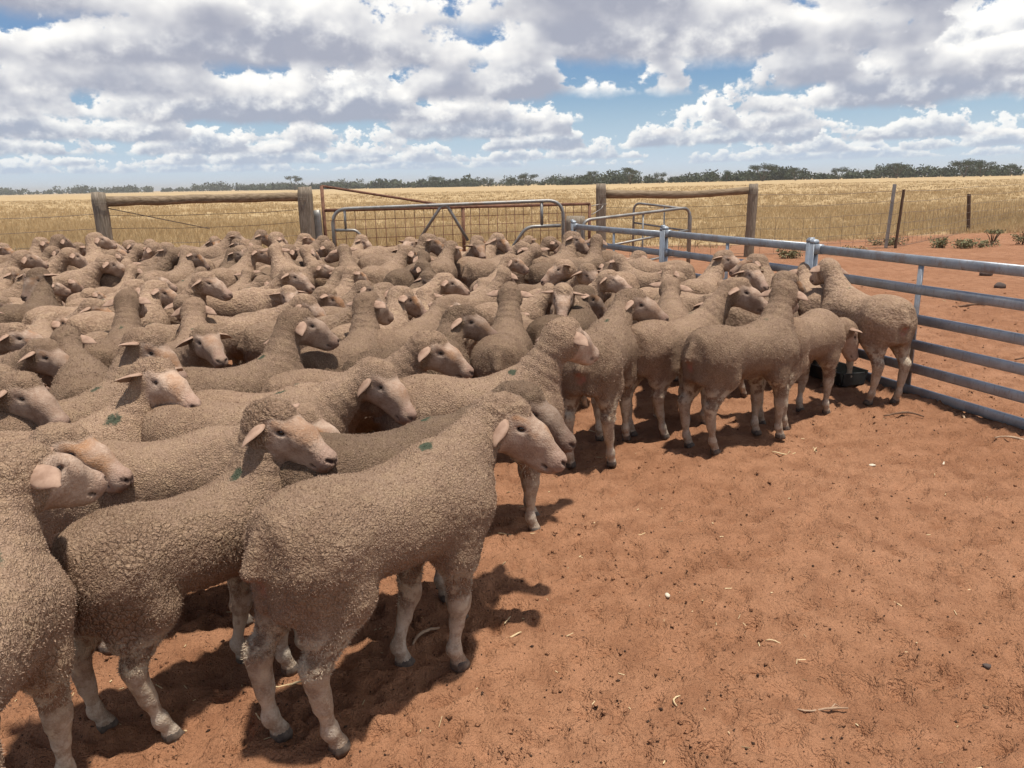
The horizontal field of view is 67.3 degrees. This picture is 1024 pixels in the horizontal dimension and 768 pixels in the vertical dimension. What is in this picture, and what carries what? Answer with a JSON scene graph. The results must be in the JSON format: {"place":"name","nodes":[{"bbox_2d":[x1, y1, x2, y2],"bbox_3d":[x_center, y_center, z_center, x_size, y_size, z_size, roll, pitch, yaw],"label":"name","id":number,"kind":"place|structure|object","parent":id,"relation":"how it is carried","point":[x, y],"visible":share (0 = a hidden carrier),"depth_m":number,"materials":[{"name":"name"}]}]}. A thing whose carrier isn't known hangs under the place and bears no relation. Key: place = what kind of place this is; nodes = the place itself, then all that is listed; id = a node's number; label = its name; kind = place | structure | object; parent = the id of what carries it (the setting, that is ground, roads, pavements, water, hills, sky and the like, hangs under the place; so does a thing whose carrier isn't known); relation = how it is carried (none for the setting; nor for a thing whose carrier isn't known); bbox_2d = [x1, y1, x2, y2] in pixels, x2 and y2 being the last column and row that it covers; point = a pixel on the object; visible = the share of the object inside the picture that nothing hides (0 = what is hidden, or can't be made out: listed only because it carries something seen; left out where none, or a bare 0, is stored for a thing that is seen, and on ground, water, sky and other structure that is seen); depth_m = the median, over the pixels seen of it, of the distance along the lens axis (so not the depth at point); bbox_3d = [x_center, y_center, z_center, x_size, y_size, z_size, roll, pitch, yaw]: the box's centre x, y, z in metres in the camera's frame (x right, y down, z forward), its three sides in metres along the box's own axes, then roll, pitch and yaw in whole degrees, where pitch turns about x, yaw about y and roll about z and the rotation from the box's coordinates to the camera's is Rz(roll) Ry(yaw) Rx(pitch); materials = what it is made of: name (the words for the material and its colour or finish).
{"place":"outdoors","nodes":[
{"label":"outdoors","id":0,"kind":"place"},
{"bbox_2d":[0,173,1023,767],"bbox_3d":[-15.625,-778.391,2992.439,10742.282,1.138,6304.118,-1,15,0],"label":"ground","id":1,"kind":"structure","parent":0,"point":[932,569],"depth_m":2.60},
{"bbox_2d":[0,267,20,290],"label":"sheep","id":2,"kind":"object","parent":1,"relation":"on","point":[8,276],"visible":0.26,"depth_m":7.19},
{"bbox_2d":[0,268,29,297],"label":"sheep","id":3,"kind":"object","parent":1,"relation":"on","point":[15,289],"visible":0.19,"depth_m":6.92},
{"bbox_2d":[0,322,42,354],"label":"sheep","id":4,"kind":"object","parent":1,"relation":"on","point":[14,336],"visible":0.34,"depth_m":3.97},
{"bbox_2d":[0,250,48,275],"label":"sheep","id":5,"kind":"object","parent":1,"relation":"on","point":[21,259],"visible":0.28,"depth_m":7.40},
{"bbox_2d":[0,267,58,322],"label":"sheep","id":6,"kind":"object","parent":1,"relation":"on","point":[37,291],"visible":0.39,"depth_m":5.60},
{"bbox_2d":[0,338,68,376],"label":"sheep","id":7,"kind":"object","parent":1,"relation":"on","point":[47,356],"visible":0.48,"depth_m":3.60},
{"bbox_2d":[0,369,70,425],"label":"sheep","id":8,"kind":"object","parent":1,"relation":"on","point":[27,395],"visible":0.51,"depth_m":2.74},
{"bbox_2d":[0,234,75,261],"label":"sheep","id":9,"kind":"object","parent":1,"relation":"on","point":[60,241],"visible":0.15,"depth_m":9.36},
{"bbox_2d":[0,247,88,273],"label":"sheep","id":10,"kind":"object","parent":1,"relation":"on","point":[62,260],"visible":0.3,"depth_m":7.87},
{"bbox_2d":[9,275,83,305],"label":"sheep","id":11,"kind":"object","parent":1,"relation":"on","point":[71,284],"visible":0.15,"depth_m":6.72},
{"bbox_2d":[27,311,67,387],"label":"sheep","id":12,"kind":"object","parent":1,"relation":"on","point":[44,324],"visible":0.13,"depth_m":4.62},
{"bbox_2d":[0,438,107,767],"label":"sheep","id":13,"kind":"object","parent":1,"relation":"on","point":[38,605],"visible":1,"depth_m":1.70},
{"bbox_2d":[0,298,111,325],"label":"sheep","id":14,"kind":"object","parent":1,"relation":"on","point":[90,304],"visible":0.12,"depth_m":5.02},
{"bbox_2d":[14,255,124,302],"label":"sheep","id":15,"kind":"object","parent":1,"relation":"on","point":[92,273],"visible":0.27,"depth_m":7.22},
{"bbox_2d":[49,325,108,400],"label":"sheep","id":16,"kind":"object","parent":1,"relation":"on","point":[81,370],"visible":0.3,"depth_m":3.55},
{"bbox_2d":[28,421,133,553],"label":"sheep","id":17,"kind":"object","parent":1,"relation":"on","point":[82,444],"visible":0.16,"depth_m":2.21},
{"bbox_2d":[21,279,144,324],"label":"sheep","id":18,"kind":"object","parent":1,"relation":"on","point":[63,311],"visible":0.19,"depth_m":5.19},
{"bbox_2d":[67,232,116,270],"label":"sheep","id":19,"kind":"object","parent":1,"relation":"on","point":[95,242],"visible":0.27,"depth_m":8.96},
{"bbox_2d":[0,327,186,430],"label":"sheep","id":20,"kind":"object","parent":1,"relation":"on","point":[137,343],"visible":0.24,"depth_m":3.05},
{"bbox_2d":[0,356,200,444],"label":"sheep","id":21,"kind":"object","parent":1,"relation":"on","point":[152,382],"visible":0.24,"depth_m":2.67},
{"bbox_2d":[84,288,150,367],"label":"sheep","id":22,"kind":"object","parent":1,"relation":"on","point":[130,308],"visible":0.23,"depth_m":4.45},
{"bbox_2d":[95,263,142,294],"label":"sheep","id":23,"kind":"object","parent":1,"relation":"on","point":[132,271],"visible":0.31,"depth_m":7.29},
{"bbox_2d":[66,280,176,334],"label":"sheep","id":24,"kind":"object","parent":1,"relation":"on","point":[158,294],"visible":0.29,"depth_m":5.13},
{"bbox_2d":[85,323,179,344],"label":"sheep","id":25,"kind":"object","parent":1,"relation":"on","point":[169,332],"visible":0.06,"depth_m":4.78},
{"bbox_2d":[100,247,180,286],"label":"sheep","id":26,"kind":"object","parent":1,"relation":"on","point":[168,261],"visible":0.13,"depth_m":7.64},
{"bbox_2d":[108,271,232,324],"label":"sheep","id":27,"kind":"object","parent":1,"relation":"on","point":[202,285],"visible":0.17,"depth_m":5.42},
{"bbox_2d":[111,323,231,368],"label":"sheep","id":28,"kind":"object","parent":1,"relation":"on","point":[202,345],"visible":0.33,"depth_m":3.70},
{"bbox_2d":[136,247,209,283],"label":"sheep","id":29,"kind":"object","parent":1,"relation":"on","point":[191,259],"visible":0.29,"depth_m":7.55},
{"bbox_2d":[38,401,339,654],"bbox_3d":[-1.000,0.433,2.464,0.994,0.745,0.386,-6,15,-19],"label":"sheep","id":30,"kind":"object","parent":1,"relation":"on","point":[179,464],"visible":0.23,"depth_m":2.34},
{"bbox_2d":[50,396,337,744],"bbox_3d":[-0.838,0.490,2.087,0.342,0.834,0.765,12,20,41],"label":"sheep","id":31,"kind":"object","parent":1,"relation":"on","point":[136,571],"visible":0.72,"depth_m":1.96},
{"bbox_2d":[167,297,225,367],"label":"sheep","id":32,"kind":"object","parent":1,"relation":"on","point":[192,312],"visible":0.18,"depth_m":4.44},
{"bbox_2d":[91,186,315,248],"bbox_3d":[-4.409,-2.022,11.339,3.003,1.677,0.244,-7,16,-20],"label":"strainer assembly","id":33,"kind":"object","parent":1,"relation":"on","point":[102,202],"visible":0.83,"depth_m":11.09,"materials":[{"name":"wood"}]},
{"bbox_2d":[189,231,244,258],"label":"sheep","id":34,"kind":"object","parent":1,"relation":"on","point":[216,250],"visible":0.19,"depth_m":9.64},
{"bbox_2d":[0,173,471,194],"bbox_3d":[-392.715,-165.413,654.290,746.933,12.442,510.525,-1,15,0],"label":"woodland","id":35,"kind":"object","parent":1,"relation":"on","point":[380,183],"visible":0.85,"depth_m":772.93,"materials":[{"name":"green plant"}]},
{"bbox_2d":[210,245,270,286],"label":"sheep","id":36,"kind":"object","parent":1,"relation":"on","point":[252,256],"visible":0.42,"depth_m":7.68},
{"bbox_2d":[174,293,326,359],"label":"sheep","id":37,"kind":"object","parent":1,"relation":"on","point":[235,327],"visible":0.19,"depth_m":4.68},
{"bbox_2d":[206,285,307,316],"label":"sheep","id":38,"kind":"object","parent":1,"relation":"on","point":[252,299],"visible":0.23,"depth_m":5.72},
{"bbox_2d":[182,306,338,392],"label":"sheep","id":39,"kind":"object","parent":1,"relation":"on","point":[295,327],"visible":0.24,"depth_m":3.44},
{"bbox_2d":[229,266,314,293],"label":"sheep","id":40,"kind":"object","parent":1,"relation":"on","point":[296,278],"visible":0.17,"depth_m":5.97},
{"bbox_2d":[140,356,416,441],"bbox_3d":[-0.854,0.302,2.862,1.004,0.761,0.320,-5,15,-15],"label":"sheep","id":41,"kind":"object","parent":1,"relation":"on","point":[336,401],"visible":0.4,"depth_m":2.81},
{"bbox_2d":[238,260,332,289],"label":"sheep","id":42,"kind":"object","parent":1,"relation":"on","point":[313,271],"visible":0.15,"depth_m":6.87},
{"bbox_2d":[231,286,346,366],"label":"sheep","id":43,"kind":"object","parent":1,"relation":"on","point":[325,296],"visible":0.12,"depth_m":5.21},
{"bbox_2d":[194,382,384,433],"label":"sheep","id":44,"kind":"object","parent":1,"relation":"on","point":[369,409],"visible":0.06,"depth_m":2.96},
{"bbox_2d":[260,243,327,288],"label":"sheep","id":45,"kind":"object","parent":1,"relation":"on","point":[278,259],"visible":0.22,"depth_m":7.30},
{"bbox_2d":[237,306,351,362],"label":"sheep","id":46,"kind":"object","parent":1,"relation":"on","point":[254,338],"visible":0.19,"depth_m":4.53},
{"bbox_2d":[314,210,322,238],"bbox_3d":[-2.981,-2.044,12.008,0.117,1.317,0.102,-1,15,0],"label":"gate post","id":47,"kind":"object","parent":1,"relation":"on","point":[318,223],"visible":0.42,"depth_m":11.85,"materials":[{"name":"metal"}]},
{"bbox_2d":[320,185,606,251],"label":"gate","id":48,"kind":"structure","parent":47,"relation":"attached to","point":[462,216],"depth_m":12.71,"materials":[{"name":"metal"}]},
{"bbox_2d":[310,266,368,296],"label":"sheep","id":49,"kind":"object","parent":1,"relation":"on","point":[351,275],"visible":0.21,"depth_m":6.51},
{"bbox_2d":[329,244,360,268],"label":"sheep","id":50,"kind":"object","parent":1,"relation":"on","point":[344,253],"visible":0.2,"depth_m":7.89},
{"bbox_2d":[301,291,393,371],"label":"sheep","id":51,"kind":"object","parent":1,"relation":"on","point":[371,312],"visible":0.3,"depth_m":4.06},
{"bbox_2d":[321,282,393,314],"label":"sheep","id":52,"kind":"object","parent":1,"relation":"on","point":[380,289],"visible":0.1,"depth_m":5.39},
{"bbox_2d":[342,280,372,302],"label":"sheep","id":53,"kind":"object","parent":1,"relation":"on","point":[359,286],"visible":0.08,"depth_m":5.94},
{"bbox_2d":[261,330,473,433],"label":"sheep","id":54,"kind":"object","parent":1,"relation":"on","point":[421,352],"visible":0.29,"depth_m":3.29},
{"bbox_2d":[350,244,401,258],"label":"sheep","id":55,"kind":"object","parent":1,"relation":"on","point":[360,253],"visible":0.17,"depth_m":9.02},
{"bbox_2d":[331,285,426,340],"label":"sheep","id":56,"kind":"object","parent":1,"relation":"on","point":[403,303],"visible":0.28,"depth_m":4.86},
{"bbox_2d":[361,245,416,283],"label":"sheep","id":57,"kind":"object","parent":1,"relation":"on","point":[403,256],"visible":0.35,"depth_m":7.54},
{"bbox_2d":[357,233,443,268],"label":"sheep","id":58,"kind":"object","parent":1,"relation":"on","point":[429,242],"visible":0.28,"depth_m":8.04},
{"bbox_2d":[240,390,566,757],"bbox_3d":[-0.279,0.483,2.155,0.344,0.794,1.017,12,19,40],"label":"sheep","id":59,"kind":"object","parent":1,"relation":"on","point":[324,555],"visible":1,"depth_m":1.92},
{"bbox_2d":[383,250,433,286],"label":"sheep","id":60,"kind":"object","parent":1,"relation":"on","point":[402,277],"visible":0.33,"depth_m":6.91},
{"bbox_2d":[377,295,460,350],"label":"sheep","id":61,"kind":"object","parent":1,"relation":"on","point":[395,339],"visible":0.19,"depth_m":4.39},
{"bbox_2d":[342,304,497,433],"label":"sheep","id":62,"kind":"object","parent":1,"relation":"on","point":[458,324],"visible":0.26,"depth_m":3.95},
{"bbox_2d":[279,379,575,653],"bbox_3d":[-0.296,0.401,2.472,1.032,0.771,0.331,-8,16,-23],"label":"sheep","id":63,"kind":"object","parent":1,"relation":"on","point":[356,453],"visible":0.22,"depth_m":2.35},
{"bbox_2d":[408,272,469,319],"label":"sheep","id":64,"kind":"object","parent":1,"relation":"on","point":[444,283],"visible":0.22,"depth_m":5.97},
{"bbox_2d":[411,287,474,355],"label":"sheep","id":65,"kind":"object","parent":1,"relation":"on","point":[425,295],"visible":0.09,"depth_m":5.21},
{"bbox_2d":[430,240,462,278],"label":"sheep","id":66,"kind":"object","parent":1,"relation":"on","point":[449,255],"visible":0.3,"depth_m":7.62},
{"bbox_2d":[331,199,564,246],"bbox_3d":[-0.791,-1.674,9.646,2.908,1.208,0.043,-1,15,1],"label":"yard hurdle","id":67,"kind":"object","parent":1,"relation":"on","point":[440,206],"visible":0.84,"depth_m":9.51,"materials":[{"name":"metal"}]},
{"bbox_2d":[430,240,490,261],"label":"sheep","id":68,"kind":"object","parent":1,"relation":"on","point":[477,249],"visible":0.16,"depth_m":8.14},
{"bbox_2d":[449,267,517,307],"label":"sheep","id":69,"kind":"object","parent":1,"relation":"on","point":[499,280],"visible":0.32,"depth_m":5.75},
{"bbox_2d":[372,315,599,531],"bbox_3d":[-0.075,0.184,3.134,0.972,0.894,0.335,-5,15,-14],"label":"sheep","id":70,"kind":"object","parent":1,"relation":"on","point":[561,341],"visible":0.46,"depth_m":3.04},
{"bbox_2d":[461,232,511,258],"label":"sheep","id":71,"kind":"object","parent":1,"relation":"on","point":[496,240],"visible":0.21,"depth_m":8.93},
{"bbox_2d":[454,241,529,282],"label":"sheep","id":72,"kind":"object","parent":1,"relation":"on","point":[460,263],"visible":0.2,"depth_m":7.89},
{"bbox_2d":[469,254,528,290],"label":"sheep","id":73,"kind":"object","parent":1,"relation":"on","point":[513,262],"visible":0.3,"depth_m":7.04},
{"bbox_2d":[470,281,533,377],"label":"sheep","id":74,"kind":"object","parent":1,"relation":"on","point":[509,344],"visible":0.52,"depth_m":3.93},
{"bbox_2d":[462,243,549,288],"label":"sheep","id":75,"kind":"object","parent":1,"relation":"on","point":[474,270],"visible":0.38,"depth_m":7.37},
{"bbox_2d":[474,283,553,345],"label":"sheep","id":76,"kind":"object","parent":1,"relation":"on","point":[535,306],"visible":0.26,"depth_m":5.57},
{"bbox_2d":[13,276,1022,767],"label":"earth clods","id":77,"kind":"object","parent":1,"relation":"on","point":[499,748],"visible":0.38,"depth_m":2.32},
{"bbox_2d":[13,308,1023,767],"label":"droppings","id":78,"kind":"object","parent":1,"relation":"on","point":[625,650],"visible":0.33,"depth_m":2.31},
{"bbox_2d":[15,300,1021,767],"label":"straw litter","id":79,"kind":"object","parent":1,"relation":"on","point":[623,674],"visible":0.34,"depth_m":2.37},
{"bbox_2d":[531,231,588,264],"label":"sheep","id":80,"kind":"object","parent":1,"relation":"on","point":[572,243],"visible":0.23,"depth_m":8.08},
{"bbox_2d":[540,282,585,400],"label":"sheep","id":81,"kind":"object","parent":1,"relation":"on","point":[563,298],"visible":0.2,"depth_m":4.67},
{"bbox_2d":[524,258,605,284],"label":"sheep","id":82,"kind":"object","parent":1,"relation":"on","point":[536,274],"visible":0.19,"depth_m":7.24},
{"bbox_2d":[526,285,606,407],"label":"sheep","id":83,"kind":"object","parent":1,"relation":"on","point":[588,310],"visible":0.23,"depth_m":4.76},
{"bbox_2d":[554,263,599,286],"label":"sheep","id":84,"kind":"object","parent":1,"relation":"on","point":[586,274],"visible":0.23,"depth_m":5.80},
{"bbox_2d":[528,269,631,314],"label":"sheep","id":85,"kind":"object","parent":1,"relation":"on","point":[607,280],"visible":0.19,"depth_m":5.59},
{"bbox_2d":[564,234,607,261],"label":"sheep","id":86,"kind":"object","parent":1,"relation":"on","point":[596,242],"visible":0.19,"depth_m":7.87},
{"bbox_2d":[540,259,639,302],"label":"sheep","id":87,"kind":"object","parent":1,"relation":"on","point":[559,270],"visible":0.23,"depth_m":6.15},
{"bbox_2d":[561,286,668,468],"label":"sheep","id":88,"kind":"object","parent":1,"relation":"on","point":[605,381],"visible":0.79,"depth_m":3.79},
{"bbox_2d":[570,220,661,261],"bbox_3d":[1.141,-1.339,8.726,0.054,0.965,2.003,-7,16,-22],"label":"yard fence","id":89,"kind":"object","parent":1,"relation":"on","point":[575,226],"visible":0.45,"depth_m":8.40,"materials":[{"name":"metal"}]},
{"bbox_2d":[581,207,690,262],"bbox_3d":[1.712,-1.893,10.521,1.751,0.991,0.042,-8,16,-23],"label":"tube hurdle","id":90,"kind":"object","parent":1,"relation":"on","point":[642,214],"visible":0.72,"depth_m":10.48,"materials":[{"name":"metal"}]},
{"bbox_2d":[608,253,686,287],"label":"sheep","id":91,"kind":"object","parent":1,"relation":"on","point":[618,262],"visible":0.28,"depth_m":6.88},
{"bbox_2d":[605,257,695,279],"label":"sheep","id":92,"kind":"object","parent":1,"relation":"on","point":[686,269],"visible":0.3,"depth_m":7.02},
{"bbox_2d":[639,265,679,299],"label":"sheep","id":93,"kind":"object","parent":1,"relation":"on","point":[665,272],"visible":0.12,"depth_m":6.38},
{"bbox_2d":[607,294,711,380],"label":"sheep","id":94,"kind":"object","parent":1,"relation":"on","point":[691,304],"visible":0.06,"depth_m":5.29},
{"bbox_2d":[632,202,691,262],"bbox_3d":[2.168,-2.111,11.216,0.991,1.046,0.036,12,20,41],"label":"tube hurdle","id":95,"kind":"object","parent":1,"relation":"on","point":[647,204],"visible":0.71,"depth_m":11.19,"materials":[{"name":"metal"}]},
{"bbox_2d":[649,276,692,417],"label":"sheep","id":96,"kind":"object","parent":1,"relation":"on","point":[671,304],"visible":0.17,"depth_m":5.02},
{"bbox_2d":[596,183,757,256],"bbox_3d":[3.006,-2.875,14.121,2.935,1.625,0.204,-1,15,1],"label":"strainer assembly","id":97,"kind":"object","parent":1,"relation":"on","point":[603,194],"visible":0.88,"depth_m":13.93,"materials":[{"name":"wood"}]},
{"bbox_2d":[628,277,767,439],"bbox_3d":[1.000,-0.162,4.385,0.967,0.855,0.356,-10,17,-30],"label":"sheep","id":98,"kind":"object","parent":1,"relation":"on","point":[660,342],"visible":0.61,"depth_m":4.20},
{"bbox_2d":[680,250,739,293],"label":"sheep","id":99,"kind":"object","parent":1,"relation":"on","point":[712,275],"visible":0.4,"depth_m":6.21},
{"bbox_2d":[653,263,768,299],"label":"sheep","id":100,"kind":"object","parent":1,"relation":"on","point":[752,274],"visible":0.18,"depth_m":5.41},
{"bbox_2d":[428,162,1023,186],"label":"woodland","id":101,"kind":"object","parent":1,"relation":"on","point":[882,172],"visible":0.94,"depth_m":275.18,"materials":[{"name":"green plant"}]},
{"bbox_2d":[661,225,811,279],"bbox_3d":[1.906,-0.891,6.905,0.054,0.965,2.140,-7,16,-20],"label":"yard fence","id":102,"kind":"object","parent":1,"relation":"on","point":[667,233],"visible":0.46,"depth_m":6.84,"materials":[{"name":"metal"}]},
{"bbox_2d":[677,279,807,454],"bbox_3d":[1.279,-0.106,4.122,0.955,0.859,0.359,-9,16,-27],"label":"sheep","id":103,"kind":"object","parent":1,"relation":"on","point":[719,362],"visible":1,"depth_m":3.97},
{"bbox_2d":[725,270,806,396],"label":"sheep","id":104,"kind":"object","parent":1,"relation":"on","point":[737,316],"visible":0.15,"depth_m":5.08},
{"bbox_2d":[729,253,823,289],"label":"sheep","id":105,"kind":"object","parent":1,"relation":"on","point":[761,261],"visible":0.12,"depth_m":6.11},
{"bbox_2d":[790,262,823,380],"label":"sheep","id":106,"kind":"object","parent":1,"relation":"on","point":[814,294],"visible":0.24,"depth_m":5.34},
{"bbox_2d":[758,308,861,430],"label":"sheep","id":107,"kind":"object","parent":1,"relation":"on","point":[826,338],"visible":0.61,"depth_m":4.51},
{"bbox_2d":[809,360,867,385],"bbox_3d":[2.198,-0.143,5.678,0.240,0.095,0.912,-6,15,-17],"label":"feed trough","id":108,"kind":"object","parent":1,"relation":"on","point":[843,378],"visible":0.43,"depth_m":5.29,"materials":[{"name":"black plastic"}]},
{"bbox_2d":[809,258,917,404],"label":"sheep","id":109,"kind":"object","parent":1,"relation":"on","point":[884,322],"visible":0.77,"depth_m":4.75},
{"bbox_2d":[884,184,896,247],"bbox_3d":[7.497,-3.228,15.291,0.128,1.443,0.034,-1,15,0],"label":"steel post","id":110,"kind":"object","parent":1,"relation":"on","point":[890,216],"visible":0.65,"depth_m":15.25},
{"bbox_2d":[759,184,1023,253],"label":"wire fence","id":111,"kind":"object","parent":110,"relation":"attached to","point":[905,214],"visible":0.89,"depth_m":15.98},
{"bbox_2d":[808,237,1023,429],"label":"yard fence","id":112,"kind":"object","parent":1,"relation":"on","point":[918,289],"visible":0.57,"depth_m":4.71,"materials":[{"name":"metal"}]},
{"bbox_2d":[0,178,1023,250],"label":"dry grass","id":113,"kind":"structure","parent":0,"point":[141,232],"depth_m":29.81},
{"bbox_2d":[0,0,1023,193],"label":"sky","id":114,"kind":"structure","parent":0,"point":[158,94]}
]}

